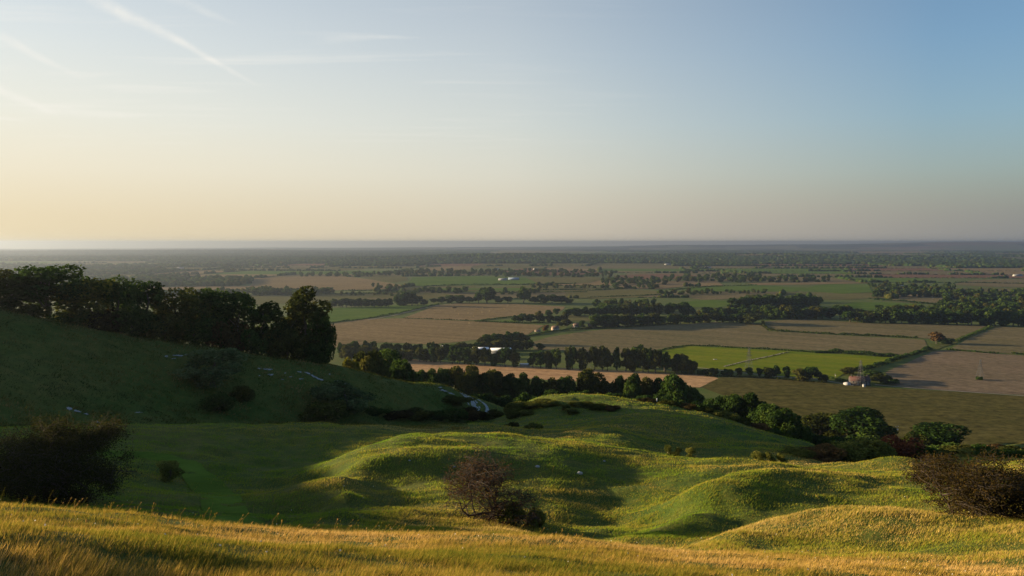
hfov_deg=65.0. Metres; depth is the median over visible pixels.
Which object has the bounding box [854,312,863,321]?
tree
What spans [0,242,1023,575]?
ground
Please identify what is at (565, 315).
tree
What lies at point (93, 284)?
tree
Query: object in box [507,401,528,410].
bush
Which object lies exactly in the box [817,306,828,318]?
tree
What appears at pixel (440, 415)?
bush
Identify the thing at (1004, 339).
field
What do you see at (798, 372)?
tree
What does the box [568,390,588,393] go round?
bush
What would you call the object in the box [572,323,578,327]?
cottage
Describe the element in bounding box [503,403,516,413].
bush
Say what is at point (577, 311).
tree
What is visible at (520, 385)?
tree
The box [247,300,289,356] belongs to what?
tree
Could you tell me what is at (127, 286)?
tree
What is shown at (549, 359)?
tree
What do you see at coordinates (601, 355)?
tree
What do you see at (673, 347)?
hedge
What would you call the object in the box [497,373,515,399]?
tree
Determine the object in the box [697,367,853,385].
track
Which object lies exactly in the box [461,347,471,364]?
tree
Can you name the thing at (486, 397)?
bush
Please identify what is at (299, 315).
tree
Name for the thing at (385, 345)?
tree
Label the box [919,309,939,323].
tree
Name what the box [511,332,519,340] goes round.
tree
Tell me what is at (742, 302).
tree
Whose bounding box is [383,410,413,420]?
bush
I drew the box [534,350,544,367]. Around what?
tree
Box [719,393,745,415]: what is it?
tree
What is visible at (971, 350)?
hedge
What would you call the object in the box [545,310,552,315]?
tree
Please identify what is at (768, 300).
tree
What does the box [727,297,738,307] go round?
tree
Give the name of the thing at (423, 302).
tree
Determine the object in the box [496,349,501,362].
tree
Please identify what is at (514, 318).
tree
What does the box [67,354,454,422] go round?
chalk scar
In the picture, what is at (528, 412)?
bush
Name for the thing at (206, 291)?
tree
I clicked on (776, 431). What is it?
bush
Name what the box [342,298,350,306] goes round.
tree
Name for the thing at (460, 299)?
tree
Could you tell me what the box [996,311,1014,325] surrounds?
tree
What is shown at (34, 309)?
bush
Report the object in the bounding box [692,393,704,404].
tree
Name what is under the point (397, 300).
tree
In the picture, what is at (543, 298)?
tree
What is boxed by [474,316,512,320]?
hedge
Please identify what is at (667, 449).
bush
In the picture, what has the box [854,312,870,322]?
tree
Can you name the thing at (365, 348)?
tree
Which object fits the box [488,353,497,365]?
tree
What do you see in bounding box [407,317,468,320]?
hedge
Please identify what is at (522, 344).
tree
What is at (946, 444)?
bush
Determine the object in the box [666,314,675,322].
tree
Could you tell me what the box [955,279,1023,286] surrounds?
field
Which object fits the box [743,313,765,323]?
tree
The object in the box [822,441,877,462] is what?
bush
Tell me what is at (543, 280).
field
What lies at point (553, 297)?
tree
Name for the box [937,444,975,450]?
bush
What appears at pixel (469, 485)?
hawthorn
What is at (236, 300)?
tree
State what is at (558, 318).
tree
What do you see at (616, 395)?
bush
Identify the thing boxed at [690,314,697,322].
tree
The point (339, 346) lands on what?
tree
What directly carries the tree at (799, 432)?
on the ground at (616, 492)
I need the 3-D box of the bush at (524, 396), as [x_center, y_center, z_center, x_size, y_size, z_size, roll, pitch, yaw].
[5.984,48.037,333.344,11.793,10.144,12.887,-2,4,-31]
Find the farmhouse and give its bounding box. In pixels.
[843,375,870,385]
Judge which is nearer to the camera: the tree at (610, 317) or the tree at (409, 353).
the tree at (409, 353)
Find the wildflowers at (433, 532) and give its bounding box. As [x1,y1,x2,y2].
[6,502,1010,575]
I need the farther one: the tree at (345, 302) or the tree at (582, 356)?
the tree at (345, 302)
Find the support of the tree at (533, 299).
on the ground at (616, 492)
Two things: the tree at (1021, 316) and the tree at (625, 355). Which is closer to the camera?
the tree at (625, 355)
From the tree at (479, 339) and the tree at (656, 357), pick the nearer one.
the tree at (656, 357)
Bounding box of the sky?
[0,0,1023,248]
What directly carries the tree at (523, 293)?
on the ground at (616, 492)
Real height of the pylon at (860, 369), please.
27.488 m
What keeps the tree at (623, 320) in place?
on the ground at (616, 492)
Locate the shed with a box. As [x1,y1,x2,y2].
[520,363,529,366]
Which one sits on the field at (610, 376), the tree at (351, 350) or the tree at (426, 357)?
the tree at (426, 357)
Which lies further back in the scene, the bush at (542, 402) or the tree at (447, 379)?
the tree at (447, 379)
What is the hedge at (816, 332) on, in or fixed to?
on the ground at (616, 492)
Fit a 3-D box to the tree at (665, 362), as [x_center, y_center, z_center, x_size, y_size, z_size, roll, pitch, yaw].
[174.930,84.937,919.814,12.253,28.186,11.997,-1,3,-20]
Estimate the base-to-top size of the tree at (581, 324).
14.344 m
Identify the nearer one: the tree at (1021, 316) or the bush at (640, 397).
the bush at (640, 397)
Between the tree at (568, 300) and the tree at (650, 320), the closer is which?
the tree at (650, 320)
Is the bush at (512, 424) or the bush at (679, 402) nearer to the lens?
the bush at (512, 424)
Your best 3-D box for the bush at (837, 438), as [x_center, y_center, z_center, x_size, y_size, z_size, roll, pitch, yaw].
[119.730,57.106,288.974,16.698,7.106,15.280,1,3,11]
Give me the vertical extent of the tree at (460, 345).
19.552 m
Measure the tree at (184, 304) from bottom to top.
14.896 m
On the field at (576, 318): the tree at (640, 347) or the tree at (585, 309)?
the tree at (585, 309)
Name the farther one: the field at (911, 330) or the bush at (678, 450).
the field at (911, 330)
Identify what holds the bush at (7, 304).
on the ground at (616, 492)
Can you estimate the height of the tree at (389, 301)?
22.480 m
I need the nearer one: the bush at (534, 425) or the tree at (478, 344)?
the bush at (534, 425)
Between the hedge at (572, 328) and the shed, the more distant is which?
the hedge at (572, 328)
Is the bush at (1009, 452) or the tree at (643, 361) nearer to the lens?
the bush at (1009, 452)
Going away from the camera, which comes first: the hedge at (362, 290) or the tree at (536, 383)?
the tree at (536, 383)
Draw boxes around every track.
[368,304,446,319]
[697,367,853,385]
[875,384,1023,395]
[931,326,995,349]
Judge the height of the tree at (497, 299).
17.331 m
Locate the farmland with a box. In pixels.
[0,242,1023,299]
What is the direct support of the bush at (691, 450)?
on the ground at (616, 492)
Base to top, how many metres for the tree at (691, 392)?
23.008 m
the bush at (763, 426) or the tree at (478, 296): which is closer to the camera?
the bush at (763, 426)
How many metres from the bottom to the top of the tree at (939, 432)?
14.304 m
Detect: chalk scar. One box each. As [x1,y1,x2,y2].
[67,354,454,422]
[461,393,480,410]
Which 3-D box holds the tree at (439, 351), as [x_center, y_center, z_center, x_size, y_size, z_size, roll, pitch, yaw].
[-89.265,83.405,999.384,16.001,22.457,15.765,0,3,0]
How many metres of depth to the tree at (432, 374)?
390.04 m
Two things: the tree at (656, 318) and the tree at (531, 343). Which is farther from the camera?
the tree at (656, 318)
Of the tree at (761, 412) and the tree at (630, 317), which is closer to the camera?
the tree at (761, 412)
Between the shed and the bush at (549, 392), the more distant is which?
the shed
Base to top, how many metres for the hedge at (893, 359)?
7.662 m
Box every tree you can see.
[0,268,58,307]
[5,263,90,319]
[48,277,122,326]
[90,274,149,333]
[122,280,175,336]
[143,287,212,341]
[190,288,233,332]
[204,288,268,347]
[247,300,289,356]
[278,285,333,360]
[306,313,336,362]
[331,298,337,306]
[337,342,345,354]
[339,345,348,357]
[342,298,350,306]
[343,346,355,360]
[350,341,360,348]
[355,298,360,306]
[359,345,370,354]
[361,298,368,306]
[361,340,368,351]
[366,341,376,352]
[370,299,376,306]
[377,300,384,306]
[380,341,393,348]
[385,298,393,306]
[392,343,402,350]
[393,294,402,305]
[398,350,408,358]
[400,291,410,305]
[403,342,412,350]
[404,350,413,360]
[407,292,417,305]
[412,347,425,360]
[413,296,422,304]
[417,369,431,382]
[420,299,427,304]
[420,348,430,361]
[426,342,434,348]
[427,367,443,384]
[428,347,437,361]
[434,346,446,362]
[437,296,446,301]
[439,368,454,386]
[441,343,449,355]
[445,295,455,302]
[447,345,456,363]
[447,364,480,394]
[453,347,463,363]
[454,295,465,302]
[455,342,464,347]
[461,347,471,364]
[465,296,473,302]
[469,346,480,364]
[473,292,483,302]
[473,342,483,346]
[474,372,493,396]
[476,337,484,341]
[477,347,491,364]
[479,287,495,302]
[481,369,503,397]
[482,334,492,342]
[485,342,494,348]
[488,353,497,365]
[490,333,501,339]
[490,340,502,347]
[494,296,502,302]
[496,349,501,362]
[497,338,507,347]
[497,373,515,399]
[498,347,511,366]
[502,296,512,302]
[503,331,512,340]
[507,341,516,349]
[509,349,519,366]
[510,340,520,349]
[510,372,534,400]
[511,315,518,320]
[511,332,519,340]
[516,286,530,302]
[516,313,527,321]
[517,333,526,341]
[518,340,528,349]
[525,314,534,321]
[526,339,533,349]
[527,352,537,367]
[529,296,539,302]
[529,376,546,396]
[534,316,545,321]
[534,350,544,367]
[535,310,544,320]
[536,343,545,349]
[537,294,548,302]
[542,350,553,368]
[542,377,560,394]
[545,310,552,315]
[545,315,553,321]
[546,294,558,302]
[551,348,561,368]
[552,316,562,321]
[553,308,560,314]
[555,375,576,394]
[558,295,568,302]
[561,312,568,319]
[561,319,572,325]
[562,309,573,314]
[564,299,573,302]
[564,347,575,369]
[566,345,576,368]
[571,308,583,315]
[574,347,589,369]
[575,368,605,394]
[579,320,585,327]
[581,306,588,314]
[588,308,596,315]
[588,346,600,369]
[589,314,602,326]
[595,345,608,370]
[597,306,608,314]
[598,380,619,394]
[599,314,610,326]
[604,348,612,370]
[605,313,614,325]
[608,306,616,314]
[611,315,620,325]
[612,306,622,313]
[612,347,621,370]
[614,375,626,393]
[619,303,633,315]
[619,315,628,325]
[620,347,631,371]
[623,373,643,398]
[624,314,634,324]
[627,304,636,315]
[629,316,639,324]
[629,348,638,371]
[630,344,643,367]
[632,306,643,315]
[637,313,646,323]
[637,348,648,371]
[639,376,654,396]
[642,305,654,314]
[643,347,652,372]
[645,304,655,312]
[645,316,654,324]
[647,312,660,323]
[650,349,662,372]
[653,303,663,313]
[653,372,687,403]
[653,377,661,395]
[658,316,666,323]
[660,350,670,372]
[664,302,677,313]
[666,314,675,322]
[670,353,688,371]
[670,354,682,373]
[672,314,682,323]
[675,384,701,403]
[677,302,689,312]
[677,314,687,323]
[678,302,691,315]
[679,357,690,373]
[684,315,694,322]
[687,361,697,374]
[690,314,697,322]
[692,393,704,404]
[696,369,705,374]
[697,314,703,322]
[703,313,711,322]
[703,395,725,409]
[704,368,718,375]
[711,313,721,321]
[716,313,727,321]
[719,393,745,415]
[720,368,733,375]
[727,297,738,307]
[727,314,736,322]
[734,313,744,322]
[735,299,750,307]
[735,368,742,375]
[736,392,766,421]
[738,296,751,306]
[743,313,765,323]
[745,367,753,375]
[747,403,783,423]
[750,296,762,306]
[755,296,767,305]
[756,368,762,376]
[763,367,774,377]
[764,295,774,304]
[766,407,801,430]
[769,295,779,307]
[773,365,780,377]
[775,297,788,307]
[780,420,812,442]
[782,366,790,378]
[784,306,795,318]
[787,295,802,308]
[791,368,812,380]
[793,294,805,307]
[801,309,812,318]
[801,412,846,438]
[802,295,812,308]
[803,367,821,380]
[808,295,823,306]
[808,309,818,318]
[809,306,821,318]
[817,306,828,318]
[817,374,828,382]
[824,308,836,318]
[828,406,898,438]
[832,305,844,318]
[839,367,858,374]
[840,311,855,321]
[843,305,853,311]
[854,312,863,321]
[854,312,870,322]
[855,366,869,371]
[860,369,882,379]
[864,311,877,322]
[870,373,892,382]
[873,310,887,322]
[879,308,892,322]
[879,378,899,383]
[889,309,901,322]
[898,310,910,322]
[900,433,943,446]
[904,308,920,323]
[906,421,971,444]
[915,311,927,323]
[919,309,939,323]
[927,314,939,323]
[928,331,945,343]
[935,311,949,324]
[937,338,954,343]
[938,311,957,324]
[950,311,969,324]
[962,310,976,324]
[963,308,979,324]
[975,308,996,325]
[977,310,988,325]
[989,309,1004,325]
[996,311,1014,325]
[1005,312,1019,325]
[1013,310,1023,325]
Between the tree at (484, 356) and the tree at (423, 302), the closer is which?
the tree at (484, 356)
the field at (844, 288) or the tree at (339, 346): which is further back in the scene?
the field at (844, 288)
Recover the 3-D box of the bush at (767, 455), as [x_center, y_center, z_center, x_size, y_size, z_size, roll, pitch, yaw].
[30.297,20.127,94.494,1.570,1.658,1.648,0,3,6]
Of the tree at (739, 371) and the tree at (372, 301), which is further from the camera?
the tree at (372, 301)
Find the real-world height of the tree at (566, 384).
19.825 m
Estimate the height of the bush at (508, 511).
2.185 m
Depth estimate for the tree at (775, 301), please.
1760.33 m
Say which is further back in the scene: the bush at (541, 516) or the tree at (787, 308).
the tree at (787, 308)
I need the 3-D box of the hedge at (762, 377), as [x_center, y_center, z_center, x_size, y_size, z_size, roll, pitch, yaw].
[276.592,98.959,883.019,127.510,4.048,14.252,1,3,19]
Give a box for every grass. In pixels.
[0,308,467,429]
[0,501,1023,575]
[1,488,428,548]
[3,441,1022,545]
[468,393,1023,464]
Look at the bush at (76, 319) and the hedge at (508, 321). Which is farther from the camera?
the hedge at (508, 321)
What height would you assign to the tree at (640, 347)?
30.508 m
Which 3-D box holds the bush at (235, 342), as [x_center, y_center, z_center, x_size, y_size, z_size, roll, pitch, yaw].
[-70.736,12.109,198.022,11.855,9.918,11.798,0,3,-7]
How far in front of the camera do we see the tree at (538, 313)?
1504.34 m
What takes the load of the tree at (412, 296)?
on the field at (340, 314)
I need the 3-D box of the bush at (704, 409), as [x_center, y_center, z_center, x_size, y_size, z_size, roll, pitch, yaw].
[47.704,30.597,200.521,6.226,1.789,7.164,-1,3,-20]
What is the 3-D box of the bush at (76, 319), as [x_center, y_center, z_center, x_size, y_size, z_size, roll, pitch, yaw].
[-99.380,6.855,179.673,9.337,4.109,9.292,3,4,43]
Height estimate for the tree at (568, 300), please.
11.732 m
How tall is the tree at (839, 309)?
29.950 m
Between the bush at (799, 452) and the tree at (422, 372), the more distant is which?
the tree at (422, 372)
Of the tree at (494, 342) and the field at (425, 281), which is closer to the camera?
the tree at (494, 342)
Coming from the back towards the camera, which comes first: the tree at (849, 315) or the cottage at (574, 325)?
the tree at (849, 315)
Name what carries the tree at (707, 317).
on the field at (661, 337)
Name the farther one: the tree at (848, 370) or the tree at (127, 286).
the tree at (848, 370)
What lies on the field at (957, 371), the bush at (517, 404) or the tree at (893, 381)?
the tree at (893, 381)
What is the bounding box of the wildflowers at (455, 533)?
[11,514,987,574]
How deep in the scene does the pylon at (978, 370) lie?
879.94 m
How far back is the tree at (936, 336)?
1186.44 m
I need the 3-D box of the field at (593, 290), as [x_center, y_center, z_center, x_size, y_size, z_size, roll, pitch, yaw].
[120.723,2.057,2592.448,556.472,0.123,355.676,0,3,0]
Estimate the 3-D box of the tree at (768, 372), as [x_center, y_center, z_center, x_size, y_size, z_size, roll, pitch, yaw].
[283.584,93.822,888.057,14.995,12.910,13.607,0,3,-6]
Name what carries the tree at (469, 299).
on the ground at (616, 492)
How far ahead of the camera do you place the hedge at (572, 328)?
1350.95 m
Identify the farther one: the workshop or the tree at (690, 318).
the tree at (690, 318)
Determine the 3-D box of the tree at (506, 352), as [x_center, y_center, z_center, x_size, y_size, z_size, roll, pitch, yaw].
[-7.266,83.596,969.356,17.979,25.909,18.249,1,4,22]
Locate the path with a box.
[87,450,265,526]
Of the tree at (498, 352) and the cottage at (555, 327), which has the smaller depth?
the tree at (498, 352)
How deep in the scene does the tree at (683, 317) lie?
1473.51 m
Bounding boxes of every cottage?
[551,325,559,329]
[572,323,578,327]
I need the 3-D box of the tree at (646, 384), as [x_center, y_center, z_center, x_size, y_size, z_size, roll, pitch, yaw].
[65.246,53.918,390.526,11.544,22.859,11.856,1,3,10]
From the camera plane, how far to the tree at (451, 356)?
987.98 m
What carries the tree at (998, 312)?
on the ground at (616, 492)
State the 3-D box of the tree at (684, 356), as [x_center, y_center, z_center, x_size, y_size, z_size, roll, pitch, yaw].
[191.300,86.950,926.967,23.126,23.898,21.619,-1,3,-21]
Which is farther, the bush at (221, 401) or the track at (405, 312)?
the track at (405, 312)
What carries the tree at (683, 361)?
on the field at (610, 376)
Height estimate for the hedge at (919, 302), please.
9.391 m
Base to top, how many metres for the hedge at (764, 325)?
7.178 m
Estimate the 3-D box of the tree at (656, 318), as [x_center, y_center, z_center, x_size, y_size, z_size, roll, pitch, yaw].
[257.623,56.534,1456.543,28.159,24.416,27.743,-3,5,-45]
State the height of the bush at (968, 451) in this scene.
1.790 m
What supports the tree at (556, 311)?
on the ground at (616, 492)
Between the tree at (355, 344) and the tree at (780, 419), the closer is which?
the tree at (780, 419)
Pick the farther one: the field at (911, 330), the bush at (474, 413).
the field at (911, 330)
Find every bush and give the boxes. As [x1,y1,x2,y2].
[0,301,26,308]
[2,303,54,317]
[45,309,90,325]
[82,308,125,332]
[155,460,184,482]
[171,347,247,387]
[199,391,236,411]
[205,317,250,351]
[229,385,255,402]
[238,325,277,355]
[294,341,333,363]
[297,399,350,422]
[309,380,377,413]
[342,356,360,370]
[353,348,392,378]
[364,406,390,415]
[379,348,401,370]
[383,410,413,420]
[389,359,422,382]
[406,407,434,420]
[426,410,449,420]
[441,395,477,405]
[442,408,468,421]
[463,406,486,420]
[469,393,493,402]
[478,409,503,420]
[491,395,514,407]
[497,501,526,527]
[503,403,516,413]
[505,409,520,418]
[505,422,519,426]
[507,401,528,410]
[513,391,536,401]
[519,410,534,415]
[520,401,537,408]
[523,422,543,428]
[524,508,545,528]
[530,398,558,407]
[543,389,560,395]
[548,400,561,405]
[560,404,570,409]
[565,408,580,414]
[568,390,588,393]
[568,400,581,407]
[579,401,593,408]
[588,403,607,409]
[604,405,620,410]
[605,392,624,397]
[631,395,652,398]
[636,397,658,402]
[655,399,677,406]
[659,396,685,405]
[664,445,671,455]
[672,447,682,456]
[675,403,697,409]
[685,447,695,457]
[690,400,713,408]
[694,406,713,412]
[708,410,727,416]
[721,412,740,420]
[736,417,752,425]
[749,423,770,429]
[750,451,765,460]
[763,452,776,461]
[765,428,782,435]
[776,453,787,462]
[780,445,816,458]
[799,443,847,462]
[812,434,832,444]
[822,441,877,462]
[823,436,854,446]
[845,438,897,459]
[874,435,928,460]
[904,446,943,458]
[925,441,958,449]
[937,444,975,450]
[938,449,963,458]
[953,447,978,457]
[973,446,1016,457]
[987,443,1023,449]
[999,445,1023,449]
[999,448,1023,458]
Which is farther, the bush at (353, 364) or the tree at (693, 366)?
the tree at (693, 366)
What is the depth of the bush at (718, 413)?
197.82 m
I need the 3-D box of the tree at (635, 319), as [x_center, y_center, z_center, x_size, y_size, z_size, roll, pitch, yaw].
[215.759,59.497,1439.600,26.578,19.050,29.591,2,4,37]
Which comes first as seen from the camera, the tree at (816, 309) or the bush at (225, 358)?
the bush at (225, 358)
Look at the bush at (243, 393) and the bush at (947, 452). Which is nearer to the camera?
the bush at (947, 452)
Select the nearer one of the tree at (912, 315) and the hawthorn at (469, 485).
the hawthorn at (469, 485)
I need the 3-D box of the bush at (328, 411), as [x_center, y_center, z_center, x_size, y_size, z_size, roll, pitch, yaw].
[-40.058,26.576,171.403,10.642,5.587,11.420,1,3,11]
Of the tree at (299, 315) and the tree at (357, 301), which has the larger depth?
the tree at (357, 301)
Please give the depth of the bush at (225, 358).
168.13 m
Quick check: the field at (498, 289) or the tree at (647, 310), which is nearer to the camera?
the tree at (647, 310)
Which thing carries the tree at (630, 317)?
on the ground at (616, 492)
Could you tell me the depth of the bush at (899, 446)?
135.37 m
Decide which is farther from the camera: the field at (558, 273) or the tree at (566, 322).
the field at (558, 273)
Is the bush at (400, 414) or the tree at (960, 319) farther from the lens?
the tree at (960, 319)
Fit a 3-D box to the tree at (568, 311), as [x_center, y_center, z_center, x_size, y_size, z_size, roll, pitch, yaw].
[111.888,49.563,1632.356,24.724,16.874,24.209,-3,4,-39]
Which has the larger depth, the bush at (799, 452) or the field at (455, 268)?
the field at (455, 268)
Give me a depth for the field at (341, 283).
2986.08 m
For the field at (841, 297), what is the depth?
2177.72 m
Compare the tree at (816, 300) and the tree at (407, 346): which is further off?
the tree at (816, 300)
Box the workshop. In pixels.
[490,348,510,353]
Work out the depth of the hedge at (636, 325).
1424.89 m
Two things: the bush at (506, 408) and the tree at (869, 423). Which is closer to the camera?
the bush at (506, 408)
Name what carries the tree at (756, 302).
on the ground at (616, 492)
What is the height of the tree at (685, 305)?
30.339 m
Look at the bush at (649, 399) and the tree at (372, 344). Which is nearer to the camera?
the bush at (649, 399)
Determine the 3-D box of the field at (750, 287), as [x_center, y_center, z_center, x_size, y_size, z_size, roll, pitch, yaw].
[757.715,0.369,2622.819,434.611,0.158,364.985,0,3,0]
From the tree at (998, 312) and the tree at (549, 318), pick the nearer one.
the tree at (998, 312)
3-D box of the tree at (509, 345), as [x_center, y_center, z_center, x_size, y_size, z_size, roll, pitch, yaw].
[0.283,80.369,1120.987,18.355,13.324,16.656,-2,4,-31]
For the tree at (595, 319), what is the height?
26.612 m
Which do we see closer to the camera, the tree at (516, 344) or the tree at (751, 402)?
the tree at (751, 402)
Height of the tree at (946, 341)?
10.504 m
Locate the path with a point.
(200, 476)
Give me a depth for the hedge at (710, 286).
2724.01 m
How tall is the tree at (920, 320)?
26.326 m
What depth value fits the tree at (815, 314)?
1567.38 m
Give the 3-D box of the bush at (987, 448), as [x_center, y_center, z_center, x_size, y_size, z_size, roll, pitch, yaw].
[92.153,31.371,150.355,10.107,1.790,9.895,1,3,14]
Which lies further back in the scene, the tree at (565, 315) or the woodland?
the woodland
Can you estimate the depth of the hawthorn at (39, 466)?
56.66 m
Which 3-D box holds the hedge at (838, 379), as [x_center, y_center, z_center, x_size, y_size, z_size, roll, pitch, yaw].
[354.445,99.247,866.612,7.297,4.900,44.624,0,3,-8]
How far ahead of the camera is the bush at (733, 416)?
196.55 m
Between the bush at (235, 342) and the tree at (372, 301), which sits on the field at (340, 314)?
the tree at (372, 301)
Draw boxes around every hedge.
[319,291,403,293]
[331,303,438,322]
[342,289,406,290]
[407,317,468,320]
[426,282,575,285]
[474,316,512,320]
[475,320,544,322]
[497,291,586,292]
[527,327,581,335]
[541,287,628,289]
[582,322,672,328]
[590,294,660,296]
[658,345,687,350]
[668,284,755,289]
[688,344,810,351]
[705,375,823,382]
[726,352,786,366]
[761,320,778,330]
[779,329,917,337]
[812,348,901,356]
[828,376,847,382]
[863,346,932,368]
[874,298,935,303]
[946,348,998,353]
[954,281,1023,283]
[955,325,991,340]
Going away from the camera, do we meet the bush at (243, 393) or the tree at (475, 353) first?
the bush at (243, 393)
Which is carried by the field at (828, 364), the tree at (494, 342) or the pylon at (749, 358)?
the pylon at (749, 358)
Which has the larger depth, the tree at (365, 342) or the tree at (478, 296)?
the tree at (478, 296)
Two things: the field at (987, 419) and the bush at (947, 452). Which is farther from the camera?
the field at (987, 419)
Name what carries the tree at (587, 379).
on the ground at (616, 492)
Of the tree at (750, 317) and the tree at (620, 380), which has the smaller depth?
the tree at (620, 380)
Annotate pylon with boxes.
[744,348,753,370]
[855,360,864,385]
[976,359,983,376]
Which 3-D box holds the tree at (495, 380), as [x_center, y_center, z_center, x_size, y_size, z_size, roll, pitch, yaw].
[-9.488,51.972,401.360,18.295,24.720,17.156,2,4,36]
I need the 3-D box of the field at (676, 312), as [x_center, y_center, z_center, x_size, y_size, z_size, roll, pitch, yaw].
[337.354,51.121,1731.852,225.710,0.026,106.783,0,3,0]
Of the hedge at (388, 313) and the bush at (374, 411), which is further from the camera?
the hedge at (388, 313)
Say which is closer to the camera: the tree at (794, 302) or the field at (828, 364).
the field at (828, 364)
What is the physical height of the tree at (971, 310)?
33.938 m
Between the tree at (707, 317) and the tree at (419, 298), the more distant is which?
the tree at (419, 298)
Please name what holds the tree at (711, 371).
on the ground at (616, 492)
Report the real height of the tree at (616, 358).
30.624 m
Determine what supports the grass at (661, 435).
on the ground at (616, 492)
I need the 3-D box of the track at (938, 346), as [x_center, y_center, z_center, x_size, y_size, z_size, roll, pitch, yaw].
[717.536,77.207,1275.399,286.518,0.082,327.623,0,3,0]
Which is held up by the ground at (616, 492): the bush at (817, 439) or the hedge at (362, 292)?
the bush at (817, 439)
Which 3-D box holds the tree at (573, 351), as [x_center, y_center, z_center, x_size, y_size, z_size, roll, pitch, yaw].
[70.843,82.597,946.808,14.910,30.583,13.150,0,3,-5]
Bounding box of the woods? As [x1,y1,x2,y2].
[0,249,1023,299]
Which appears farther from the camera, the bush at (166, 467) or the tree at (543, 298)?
the tree at (543, 298)
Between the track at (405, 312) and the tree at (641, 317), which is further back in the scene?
the track at (405, 312)
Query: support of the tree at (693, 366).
on the field at (610, 376)
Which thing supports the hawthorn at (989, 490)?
on the ground at (616, 492)
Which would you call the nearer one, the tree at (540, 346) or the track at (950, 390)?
the track at (950, 390)
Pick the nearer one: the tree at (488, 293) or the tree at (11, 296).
the tree at (11, 296)
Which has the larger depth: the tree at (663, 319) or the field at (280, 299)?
the field at (280, 299)
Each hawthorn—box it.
[0,405,145,504]
[437,434,541,527]
[897,446,1023,524]
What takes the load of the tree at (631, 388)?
on the ground at (616, 492)
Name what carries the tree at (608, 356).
on the field at (610, 376)
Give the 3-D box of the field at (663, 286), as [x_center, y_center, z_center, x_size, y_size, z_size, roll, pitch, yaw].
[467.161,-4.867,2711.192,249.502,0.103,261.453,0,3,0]
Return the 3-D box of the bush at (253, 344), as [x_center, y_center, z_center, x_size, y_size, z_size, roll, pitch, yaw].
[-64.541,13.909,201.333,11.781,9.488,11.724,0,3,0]
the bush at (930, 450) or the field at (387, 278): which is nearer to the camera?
the bush at (930, 450)
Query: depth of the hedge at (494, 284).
2838.84 m
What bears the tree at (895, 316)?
on the ground at (616, 492)
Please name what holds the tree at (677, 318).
on the ground at (616, 492)
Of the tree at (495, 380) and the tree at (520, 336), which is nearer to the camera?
the tree at (495, 380)
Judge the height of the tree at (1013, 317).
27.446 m
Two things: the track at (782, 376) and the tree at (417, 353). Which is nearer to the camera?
the track at (782, 376)
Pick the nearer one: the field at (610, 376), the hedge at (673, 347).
the field at (610, 376)
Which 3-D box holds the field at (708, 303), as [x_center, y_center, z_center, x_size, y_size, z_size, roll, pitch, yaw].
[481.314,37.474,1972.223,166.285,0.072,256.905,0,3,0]
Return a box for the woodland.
[149,261,1023,318]
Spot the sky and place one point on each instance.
(124, 123)
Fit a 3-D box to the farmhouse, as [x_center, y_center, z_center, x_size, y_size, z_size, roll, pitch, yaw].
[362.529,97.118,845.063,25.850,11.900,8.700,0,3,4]
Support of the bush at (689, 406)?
on the ground at (616, 492)
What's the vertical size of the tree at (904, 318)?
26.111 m
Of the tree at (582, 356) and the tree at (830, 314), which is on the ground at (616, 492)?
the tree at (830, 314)
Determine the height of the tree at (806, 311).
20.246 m
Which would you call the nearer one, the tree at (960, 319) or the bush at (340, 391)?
the bush at (340, 391)
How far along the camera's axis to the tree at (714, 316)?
1505.22 m
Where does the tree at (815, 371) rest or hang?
on the ground at (616, 492)
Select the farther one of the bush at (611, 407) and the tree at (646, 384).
the tree at (646, 384)
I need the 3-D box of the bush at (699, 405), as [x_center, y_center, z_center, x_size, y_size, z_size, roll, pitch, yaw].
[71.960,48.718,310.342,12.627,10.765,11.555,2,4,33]
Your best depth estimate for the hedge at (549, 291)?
2406.17 m
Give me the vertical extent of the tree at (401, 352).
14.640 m
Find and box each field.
[249,276,400,289]
[251,292,453,304]
[300,318,543,346]
[307,304,430,323]
[362,275,407,281]
[386,359,717,386]
[404,303,564,319]
[409,276,561,285]
[418,266,471,270]
[442,288,532,291]
[468,286,634,291]
[506,268,600,274]
[528,277,600,283]
[533,322,926,354]
[565,289,656,298]
[568,315,590,320]
[614,274,696,278]
[619,285,682,288]
[623,311,696,313]
[662,346,890,378]
[684,285,804,291]
[685,300,729,306]
[688,294,745,299]
[702,375,1023,445]
[750,282,856,284]
[765,319,984,338]
[798,284,870,293]
[817,296,878,299]
[831,302,920,309]
[886,350,1023,394]
[888,297,942,302]
[952,327,1023,353]
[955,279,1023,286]
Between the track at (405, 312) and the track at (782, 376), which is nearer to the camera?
the track at (782, 376)
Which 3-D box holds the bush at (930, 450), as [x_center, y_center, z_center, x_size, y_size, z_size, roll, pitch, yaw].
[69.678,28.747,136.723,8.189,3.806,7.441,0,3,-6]
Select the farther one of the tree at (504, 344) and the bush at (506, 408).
the tree at (504, 344)
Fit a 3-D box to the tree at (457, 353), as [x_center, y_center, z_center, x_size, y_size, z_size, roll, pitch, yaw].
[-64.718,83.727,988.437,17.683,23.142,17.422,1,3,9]

